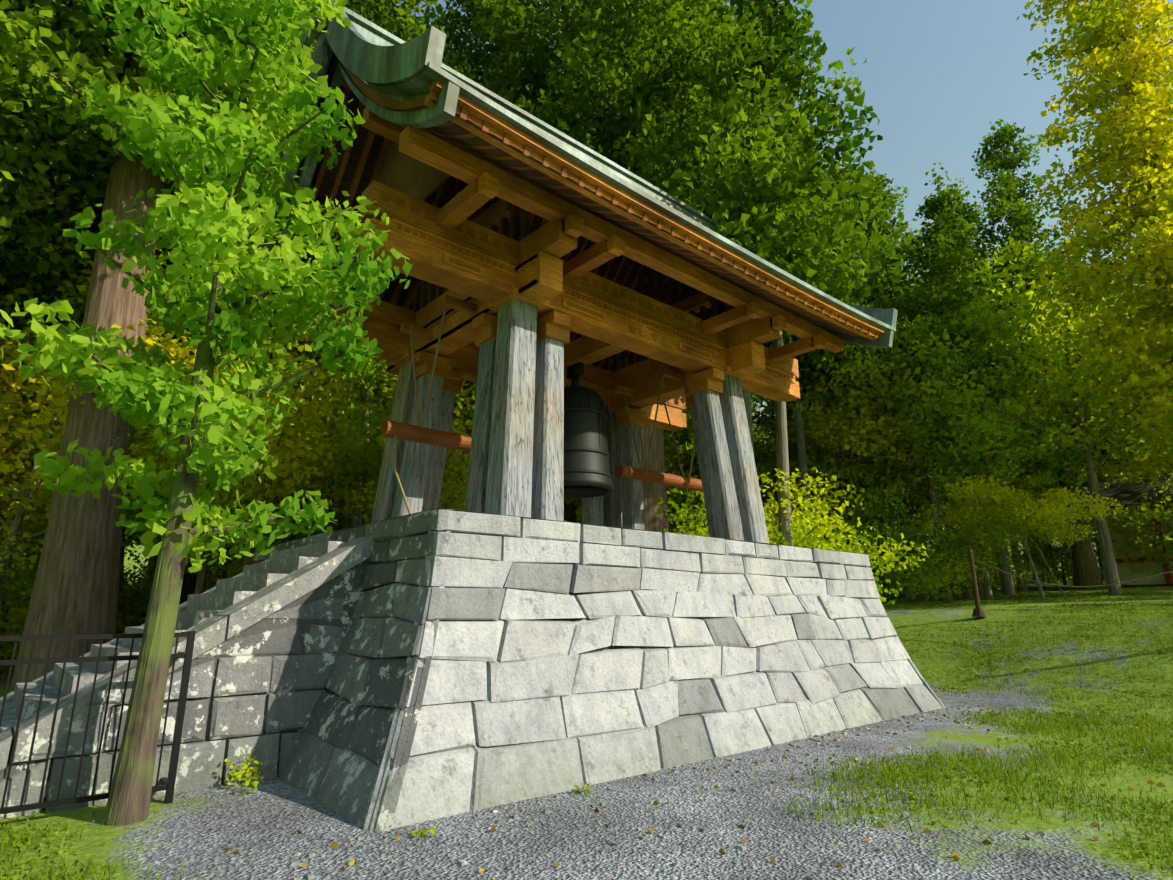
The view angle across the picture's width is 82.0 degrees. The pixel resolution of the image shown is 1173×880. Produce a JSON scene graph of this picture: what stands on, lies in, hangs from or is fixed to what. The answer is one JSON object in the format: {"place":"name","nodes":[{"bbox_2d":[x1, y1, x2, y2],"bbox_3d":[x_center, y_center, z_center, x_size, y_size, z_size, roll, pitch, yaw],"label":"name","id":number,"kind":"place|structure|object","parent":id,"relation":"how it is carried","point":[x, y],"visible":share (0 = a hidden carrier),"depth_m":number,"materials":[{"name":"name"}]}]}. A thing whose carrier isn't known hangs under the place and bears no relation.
{"place":"outdoors","nodes":[
{"label":"outdoors","id":0,"kind":"place"},
{"bbox_2d":[38,518,140,553],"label":"bush","id":1,"kind":"object","parent":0,"point":[125,547],"depth_m":55.39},
{"bbox_2d":[227,544,253,577],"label":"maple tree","id":2,"kind":"object","parent":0,"point":[237,559],"depth_m":35.67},
{"bbox_2d":[577,503,581,522],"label":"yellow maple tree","id":3,"kind":"object","parent":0,"point":[578,515],"depth_m":35.80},
{"bbox_2d":[0,521,1172,879],"bbox_3d":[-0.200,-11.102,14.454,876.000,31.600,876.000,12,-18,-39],"label":"ground","id":4,"kind":"structure","parent":0,"point":[258,829],"depth_m":4.97,"materials":[{"name":"gravel"}]},
{"bbox_2d":[0,538,38,633],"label":"shrub","id":5,"kind":"object","parent":4,"relation":"on","point":[22,587],"depth_m":19.97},
{"bbox_2d":[0,501,41,633],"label":"shrub","id":6,"kind":"object","parent":4,"relation":"on","point":[9,628],"depth_m":18.35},
{"bbox_2d":[0,522,47,677],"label":"shrub","id":7,"kind":"object","parent":4,"relation":"on","point":[12,587],"depth_m":14.42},
{"bbox_2d":[8,521,40,644],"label":"shrub","id":8,"kind":"object","parent":4,"relation":"on","point":[23,589],"depth_m":20.58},
{"bbox_2d":[0,375,131,675],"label":"yellow maple tree","id":9,"kind":"object","parent":4,"relation":"on","point":[3,512],"depth_m":15.39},
{"bbox_2d":[12,415,139,630],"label":"yellow maple tree","id":10,"kind":"object","parent":4,"relation":"on","point":[122,556],"depth_m":24.36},
{"bbox_2d":[0,139,158,630],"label":"cedar tree","id":11,"kind":"object","parent":4,"relation":"on","point":[1,296],"depth_m":26.29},
{"bbox_2d":[0,124,181,464],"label":"maple tree","id":12,"kind":"object","parent":4,"relation":"on","point":[61,201],"depth_m":14.75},
{"bbox_2d":[0,300,190,502],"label":"maple tree","id":13,"kind":"object","parent":4,"relation":"on","point":[22,318],"depth_m":18.70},
{"bbox_2d":[0,631,195,813],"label":"iron fence","id":14,"kind":"object","parent":4,"relation":"on","point":[168,785],"visible":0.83,"depth_m":5.20,"materials":[{"name":"black"}]},
{"bbox_2d":[0,2,199,330],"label":"cedar tree","id":15,"kind":"object","parent":4,"relation":"on","point":[33,244],"depth_m":14.19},
{"bbox_2d":[2,527,197,633],"bbox_3d":[-14.328,4.431,19.069,5.234,4.096,5.424,-3,-16,7],"label":"shrub","id":16,"kind":"object","parent":4,"relation":"on","point":[135,619],"depth_m":19.51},
{"bbox_2d":[0,336,207,535],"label":"maple tree","id":17,"kind":"object","parent":4,"relation":"on","point":[22,390],"depth_m":16.66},
{"bbox_2d":[0,317,243,585],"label":"maple tree","id":18,"kind":"object","parent":4,"relation":"on","point":[60,402],"depth_m":14.15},
{"bbox_2d":[118,573,150,627],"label":"shrub","id":19,"kind":"object","parent":4,"relation":"on","point":[136,602],"depth_m":22.81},
{"bbox_2d":[116,564,154,632],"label":"shrub","id":20,"kind":"object","parent":4,"relation":"on","point":[137,597],"depth_m":21.64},
{"bbox_2d":[123,576,153,625],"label":"shrub","id":21,"kind":"object","parent":4,"relation":"on","point":[141,591],"depth_m":30.27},
{"bbox_2d":[138,536,159,621],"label":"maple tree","id":22,"kind":"object","parent":4,"relation":"on","point":[153,563],"depth_m":37.69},
{"bbox_2d":[24,137,288,604],"bbox_3d":[-13.297,-9.051,23.782,10.584,32.777,11.650,-10,-16,33],"label":"cedar tree","id":23,"kind":"object","parent":4,"relation":"on","point":[188,586],"depth_m":20.62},
{"bbox_2d":[0,535,374,818],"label":"stone stairs","id":24,"kind":"structure","parent":4,"relation":"on","point":[270,632],"depth_m":6.24,"materials":[{"name":"stone"}]},
{"bbox_2d":[0,232,378,492],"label":"maple tree","id":25,"kind":"object","parent":4,"relation":"on","point":[83,292],"depth_m":15.76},
{"bbox_2d":[2,244,386,592],"bbox_3d":[-12.423,0.536,23.417,13.488,14.089,12.482,-3,-17,16],"label":"maple tree","id":26,"kind":"object","parent":4,"relation":"on","point":[182,320],"depth_m":21.22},
{"bbox_2d":[17,317,383,571],"bbox_3d":[-7.486,1.376,14.683,6.552,8.261,6.747,-8,-16,29],"label":"maple tree","id":27,"kind":"object","parent":4,"relation":"on","point":[251,487],"depth_m":13.84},
{"bbox_2d":[0,0,407,692],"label":"cedar tree","id":28,"kind":"object","parent":4,"relation":"on","point":[75,588],"depth_m":12.40,"materials":[{"name":"plant"}]},
{"bbox_2d":[0,0,412,825],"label":"ginkgo tree","id":29,"kind":"object","parent":4,"relation":"on","point":[203,136],"depth_m":5.84,"materials":[{"name":"plant"}]},
{"bbox_2d":[204,547,222,590],"bbox_3d":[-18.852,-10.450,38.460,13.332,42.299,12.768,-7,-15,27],"label":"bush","id":30,"kind":"object","parent":4,"relation":"on","point":[211,571],"depth_m":33.78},
{"bbox_2d":[123,474,321,578],"bbox_3d":[-11.117,3.100,20.755,6.007,7.467,6.313,-29,-32,63],"label":"bush","id":31,"kind":"object","parent":4,"relation":"on","point":[155,558],"depth_m":20.48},
{"bbox_2d":[112,374,343,593],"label":"maple tree","id":32,"kind":"object","parent":4,"relation":"on","point":[150,432],"depth_m":15.14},
{"bbox_2d":[204,557,251,591],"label":"shrub","id":33,"kind":"object","parent":4,"relation":"on","point":[231,570],"depth_m":32.67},
{"bbox_2d":[165,0,447,543],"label":"cedar tree","id":34,"kind":"object","parent":4,"relation":"on","point":[394,11],"depth_m":22.53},
{"bbox_2d":[170,337,469,532],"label":"maple tree","id":35,"kind":"object","parent":4,"relation":"on","point":[359,431],"depth_m":16.56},
{"bbox_2d":[299,492,351,537],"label":"bush","id":36,"kind":"object","parent":4,"relation":"on","point":[340,526],"depth_m":24.23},
{"bbox_2d":[294,0,447,526],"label":"tree","id":37,"kind":"object","parent":4,"relation":"on","point":[413,31],"depth_m":19.19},
{"bbox_2d":[267,351,475,522],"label":"maple tree","id":38,"kind":"object","parent":4,"relation":"on","point":[457,409],"depth_m":21.34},
{"bbox_2d":[277,375,473,537],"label":"maple tree","id":39,"kind":"object","parent":4,"relation":"on","point":[450,471],"depth_m":16.69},
{"bbox_2d":[335,478,464,527],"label":"bush","id":40,"kind":"object","parent":4,"relation":"on","point":[348,523],"depth_m":22.52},
{"bbox_2d":[214,753,591,839],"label":"weeds","id":41,"kind":"object","parent":4,"relation":"on","point":[256,783],"visible":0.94,"depth_m":5.82,"materials":[{"name":"green plant"}]},
{"bbox_2d":[381,60,478,387],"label":"tree","id":42,"kind":"object","parent":4,"relation":"on","point":[469,74],"depth_m":25.26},
{"bbox_2d":[331,481,566,521],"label":"shrub","id":43,"kind":"object","parent":4,"relation":"on","point":[355,497],"depth_m":15.32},
{"bbox_2d":[439,478,467,510],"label":"shrub","id":44,"kind":"object","parent":4,"relation":"on","point":[463,486],"depth_m":16.35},
{"bbox_2d":[347,381,575,507],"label":"maple tree","id":45,"kind":"object","parent":4,"relation":"on","point":[461,403],"depth_m":21.71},
{"bbox_2d":[413,0,605,509],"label":"cedar tree","id":46,"kind":"object","parent":4,"relation":"on","point":[459,53],"depth_m":27.71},
{"bbox_2d":[531,0,605,522],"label":"cedar tree","id":47,"kind":"object","parent":4,"relation":"on","point":[570,514],"depth_m":29.72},
{"bbox_2d":[564,498,580,504],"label":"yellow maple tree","id":48,"kind":"object","parent":4,"relation":"on","point":[568,500],"depth_m":25.98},
{"bbox_2d":[0,587,1172,879],"bbox_3d":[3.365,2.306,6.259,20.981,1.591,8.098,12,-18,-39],"label":"grass plant","id":49,"kind":"object","parent":4,"relation":"on","point":[1026,763],"depth_m":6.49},
{"bbox_2d":[251,508,944,831],"bbox_3d":[-0.330,3.050,10.774,9.662,2.530,7.600,12,-18,-39],"label":"stone base","id":50,"kind":"object","parent":4,"relation":"on","point":[765,653],"depth_m":6.79,"materials":[{"name":"stone"}]},
{"bbox_2d":[371,299,768,542],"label":"pillars","id":51,"kind":"structure","parent":50,"relation":"on","point":[516,465],"depth_m":10.55,"materials":[{"name":"wood"}]},
{"bbox_2d":[268,53,885,491],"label":"timber tower","id":52,"kind":"structure","parent":50,"relation":"on","point":[450,221],"depth_m":9.85,"materials":[{"name":"wood"}]},
{"bbox_2d":[393,306,695,513],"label":"tower ropes","id":53,"kind":"object","parent":52,"relation":"hanging from","point":[417,413],"visible":0.44,"depth_m":10.16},
{"bbox_2d":[289,172,825,430],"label":"wooden beams","id":54,"kind":"structure","parent":52,"relation":"attached to","point":[487,284],"depth_m":10.50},
{"bbox_2d":[240,0,897,347],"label":"roof","id":55,"kind":"structure","parent":52,"relation":"attached to","point":[378,59],"depth_m":8.76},
{"bbox_2d":[268,55,877,382],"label":"tower soffit","id":56,"kind":"structure","parent":52,"relation":"attached to","point":[408,175],"depth_m":10.66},
{"bbox_2d":[564,362,614,497],"bbox_3d":[-0.200,-0.232,11.713,1.360,2.280,1.360,12,-18,-39],"label":"temple bell","id":57,"kind":"object","parent":52,"relation":"hanging from","point":[587,474],"visible":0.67,"depth_m":11.20,"materials":[{"name":"black metal"}]},
{"bbox_2d":[75,606,1169,879],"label":"fallen leaves","id":58,"kind":"object","parent":4,"relation":"on","point":[839,864],"visible":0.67,"depth_m":4.83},
{"bbox_2d":[460,0,822,531],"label":"cedar tree","id":59,"kind":"object","parent":4,"relation":"on","point":[654,37],"depth_m":21.34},
{"bbox_2d":[617,39,708,532],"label":"tree","id":60,"kind":"object","parent":4,"relation":"on","point":[691,83],"depth_m":28.89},
{"bbox_2d":[275,705,1058,879],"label":"pebbles","id":61,"kind":"object","parent":4,"relation":"on","point":[461,863],"visible":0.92,"depth_m":5.38,"materials":[{"name":"stone"}]},
{"bbox_2d":[666,430,696,458],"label":"maple tree","id":62,"kind":"object","parent":4,"relation":"on","point":[687,448],"depth_m":63.50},
{"bbox_2d":[665,449,703,534],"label":"yellow maple tree","id":63,"kind":"object","parent":4,"relation":"on","point":[672,511],"depth_m":26.79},
{"bbox_2d":[664,467,851,551],"bbox_3d":[4.268,3.346,16.232,5.974,4.511,5.765,8,-18,-30],"label":"shrub","id":64,"kind":"object","parent":4,"relation":"on","point":[763,476],"depth_m":14.94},
{"bbox_2d":[752,426,773,464],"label":"maple tree","id":65,"kind":"object","parent":4,"relation":"on","point":[760,434],"depth_m":51.92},
{"bbox_2d":[682,37,853,453],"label":"tree","id":66,"kind":"object","parent":4,"relation":"on","point":[716,196],"depth_m":21.72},
{"bbox_2d":[679,521,882,573],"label":"shrub","id":67,"kind":"object","parent":4,"relation":"on","point":[823,539],"depth_m":15.72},
{"bbox_2d":[662,0,912,545],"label":"tree","id":68,"kind":"object","parent":4,"relation":"on","point":[748,51],"depth_m":15.55,"materials":[{"name":"plant"}]},
{"bbox_2d":[652,475,927,603],"bbox_3d":[4.743,3.197,16.430,6.318,4.771,6.096,-9,-16,29],"label":"shrub","id":69,"kind":"object","parent":4,"relation":"on","point":[887,555],"depth_m":15.96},
{"bbox_2d":[753,424,827,539],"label":"maple tree","id":70,"kind":"object","parent":4,"relation":"on","point":[759,467],"depth_m":26.60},
{"bbox_2d":[751,381,885,547],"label":"maple tree","id":71,"kind":"object","parent":4,"relation":"on","point":[767,410],"depth_m":27.33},
{"bbox_2d":[763,93,887,546],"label":"tree","id":72,"kind":"object","parent":4,"relation":"on","point":[801,358],"depth_m":23.51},
{"bbox_2d":[751,389,900,544],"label":"maple tree","id":73,"kind":"object","parent":4,"relation":"on","point":[771,475],"depth_m":25.95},
{"bbox_2d":[788,164,901,544],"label":"tree","id":74,"kind":"object","parent":4,"relation":"on","point":[813,369],"depth_m":29.35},
{"bbox_2d":[815,147,944,598],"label":"tree","id":75,"kind":"object","parent":4,"relation":"on","point":[881,216],"depth_m":25.21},
{"bbox_2d":[799,317,972,588],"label":"maple tree","id":76,"kind":"object","parent":4,"relation":"on","point":[967,570],"depth_m":29.34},
{"bbox_2d":[849,169,938,585],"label":"cedar tree","id":77,"kind":"object","parent":4,"relation":"on","point":[887,181],"depth_m":42.84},
{"bbox_2d":[770,357,1025,597],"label":"maple tree","id":78,"kind":"object","parent":4,"relation":"on","point":[815,373],"depth_m":25.06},
{"bbox_2d":[843,493,955,593],"bbox_3d":[12.493,4.279,26.126,5.475,4.134,5.283,11,-21,-36],"label":"shrub","id":79,"kind":"object","parent":4,"relation":"on","point":[899,560],"depth_m":25.86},
{"bbox_2d":[796,331,1028,597],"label":"maple tree","id":80,"kind":"object","parent":4,"relation":"on","point":[863,421],"depth_m":23.41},
{"bbox_2d":[757,315,1073,600],"bbox_3d":[11.249,0.926,22.566,8.992,9.392,8.322,-13,-20,40],"label":"maple tree","id":81,"kind":"object","parent":4,"relation":"on","point":[859,356],"depth_m":21.14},
{"bbox_2d":[832,485,1011,601],"bbox_3d":[10.184,3.351,20.530,5.069,3.828,4.891,-5,-15,24],"label":"shrub","id":82,"kind":"object","parent":4,"relation":"on","point":[941,561],"depth_m":19.88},
{"bbox_2d":[787,294,1072,598],"bbox_3d":[11.317,0.857,22.531,7.746,9.507,7.560,-23,-27,57],"label":"maple tree","id":83,"kind":"object","parent":4,"relation":"on","point":[870,394],"depth_m":22.02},
{"bbox_2d":[803,233,1095,594],"bbox_3d":[13.091,-0.062,23.824,10.402,11.741,11.240,-11,-16,33],"label":"maple tree","id":84,"kind":"object","parent":4,"relation":"on","point":[1027,300],"depth_m":21.25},
{"bbox_2d":[876,162,1048,599],"bbox_3d":[12.117,-2.195,22.155,5.117,15.206,5.126,-9,-16,36],"label":"tree","id":85,"kind":"object","parent":4,"relation":"on","point":[943,200],"depth_m":22.32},
{"bbox_2d":[914,178,1029,590],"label":"tree","id":86,"kind":"object","parent":4,"relation":"on","point":[973,219],"depth_m":28.15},
{"bbox_2d":[906,469,1041,572],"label":"maple tree","id":87,"kind":"object","parent":4,"relation":"on","point":[964,514],"depth_m":28.83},
{"bbox_2d":[913,476,1040,587],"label":"maple tree","id":88,"kind":"object","parent":4,"relation":"on","point":[954,575],"depth_m":31.78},
{"bbox_2d":[968,550,986,616],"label":"rope posts","id":89,"kind":"object","parent":4,"relation":"on","point":[978,610],"visible":1,"depth_m":14.95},
{"bbox_2d":[871,398,1089,599],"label":"maple tree","id":90,"kind":"object","parent":4,"relation":"on","point":[993,471],"depth_m":20.58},
{"bbox_2d":[931,523,1037,590],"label":"shrub","id":91,"kind":"object","parent":4,"relation":"on","point":[994,576],"depth_m":24.15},
{"bbox_2d":[936,393,1092,555],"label":"maple tree","id":92,"kind":"object","parent":4,"relation":"on","point":[1017,482],"depth_m":24.87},
{"bbox_2d":[1026,479,1040,582],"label":"maple tree","id":93,"kind":"object","parent":4,"relation":"on","point":[1035,557],"visible":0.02,"depth_m":34.55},
{"bbox_2d":[943,475,1123,599],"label":"tree","id":94,"kind":"object","parent":4,"relation":"on","point":[1012,512],"depth_m":17.98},
{"bbox_2d":[1028,531,1066,598],"bbox_3d":[12.662,3.460,18.530,1.069,1.970,0.056,5,-15,-18],"label":"support pole","id":95,"kind":"object","parent":4,"relation":"on","point":[1054,578],"visible":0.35,"depth_m":18.51,"materials":[{"name":"brown wood"}]},
{"bbox_2d":[993,492,1103,585],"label":"shrub","id":96,"kind":"object","parent":4,"relation":"on","point":[1058,552],"depth_m":27.80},
{"bbox_2d":[958,119,1144,589],"bbox_3d":[17.390,-3.905,25.852,7.129,19.535,7.039,7,-16,-32],"label":"cedar tree","id":97,"kind":"object","parent":4,"relation":"on","point":[1024,226],"depth_m":26.58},
{"bbox_2d":[934,215,1172,594],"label":"maple tree","id":98,"kind":"object","parent":4,"relation":"on","point":[1087,384],"depth_m":20.13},
{"bbox_2d":[1035,477,1072,565],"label":"maple tree","id":99,"kind":"object","parent":4,"relation":"on","point":[1052,486],"depth_m":36.79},
{"bbox_2d":[1009,469,1104,583],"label":"maple tree","id":100,"kind":"object","parent":4,"relation":"on","point":[1048,484],"depth_m":31.35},
{"bbox_2d":[1062,534,1072,572],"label":"maple tree","id":101,"kind":"object","parent":4,"relation":"on","point":[1066,545],"depth_m":48.91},
{"bbox_2d":[1021,461,1143,579],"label":"maple tree","id":102,"kind":"object","parent":4,"relation":"on","point":[1077,482],"depth_m":33.02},
{"bbox_2d":[996,285,1172,470],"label":"maple tree","id":103,"kind":"object","parent":4,"relation":"on","point":[1154,439],"depth_m":23.19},
{"bbox_2d":[1037,281,1145,476],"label":"maple tree","id":104,"kind":"object","parent":4,"relation":"on","point":[1105,301],"depth_m":25.79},
{"bbox_2d":[1011,308,1172,475],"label":"maple tree","id":105,"kind":"object","parent":4,"relation":"on","point":[1142,463],"depth_m":21.71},
{"bbox_2d":[1016,0,1172,446],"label":"ginkgo tree","id":106,"kind":"object","parent":4,"relation":"on","point":[1128,139],"depth_m":18.62,"materials":[{"name":"plant"}]},
{"bbox_2d":[1017,338,1172,588],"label":"maple tree","id":107,"kind":"object","parent":4,"relation":"on","point":[1113,473],"depth_m":24.71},
{"bbox_2d":[1081,455,1172,574],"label":"shrub","id":108,"kind":"object","parent":4,"relation":"on","point":[1164,540],"depth_m":23.50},
{"bbox_2d":[1104,503,1172,583],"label":"red shrine frame","id":109,"kind":"object","parent":4,"relation":"on","point":[1168,578],"visible":0.12,"depth_m":24.17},
{"bbox_2d":[570,430,699,514],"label":"maple tree","id":110,"kind":"object","parent":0,"point":[670,464],"depth_m":25.32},
{"bbox_2d":[663,410,775,534],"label":"maple tree","id":111,"kind":"object","parent":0,"point":[688,438],"depth_m":26.13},
{"bbox_2d":[682,393,760,530],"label":"cedar tree","id":112,"kind":"object","parent":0,"point":[753,396],"depth_m":72.52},
{"bbox_2d":[660,0,812,134],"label":"cedar tree","id":113,"kind":"object","parent":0,"point":[706,31],"depth_m":35.41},
{"bbox_2d":[395,0,1172,436],"label":"sky","id":114,"kind":"structure","parent":0,"point":[935,75],"materials":[{"name":"blue"}]},
{"bbox_2d":[750,157,831,542],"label":"cedar tree","id":115,"kind":"object","parent":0,"point":[761,416],"depth_m":32.54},
{"bbox_2d":[765,445,894,541],"bbox_3d":[11.202,3.732,31.875,7.180,7.500,6.645,7,-17,-28],"label":"shrub","id":116,"kind":"object","parent":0,"point":[857,514],"depth_m":31.33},
{"bbox_2d":[757,442,907,543],"bbox_3d":[9.629,3.120,25.736,5.618,6.341,6.070,10,-19,-26],"label":"shrub","id":117,"kind":"object","parent":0,"point":[859,461],"depth_m":24.83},
{"bbox_2d":[1041,540,1058,574],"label":"cedar tree","id":118,"kind":"object","parent":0,"point":[1052,560],"depth_m":50.55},
{"bbox_2d":[973,559,1172,586],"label":"rope barrier","id":119,"kind":"object","parent":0,"point":[1077,586],"visible":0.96,"depth_m":12.99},
{"bbox_2d":[1089,249,1172,468],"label":"cedar tree","id":120,"kind":"object","parent":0,"point":[1110,274],"depth_m":57.99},
{"bbox_2d":[1106,509,1172,585],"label":"shrine walls","id":121,"kind":"structure","parent":0,"point":[1126,573],"depth_m":24.60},
{"bbox_2d":[1079,472,1172,516],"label":"roof","id":122,"kind":"structure","parent":121,"relation":"on","point":[1130,493],"depth_m":25.27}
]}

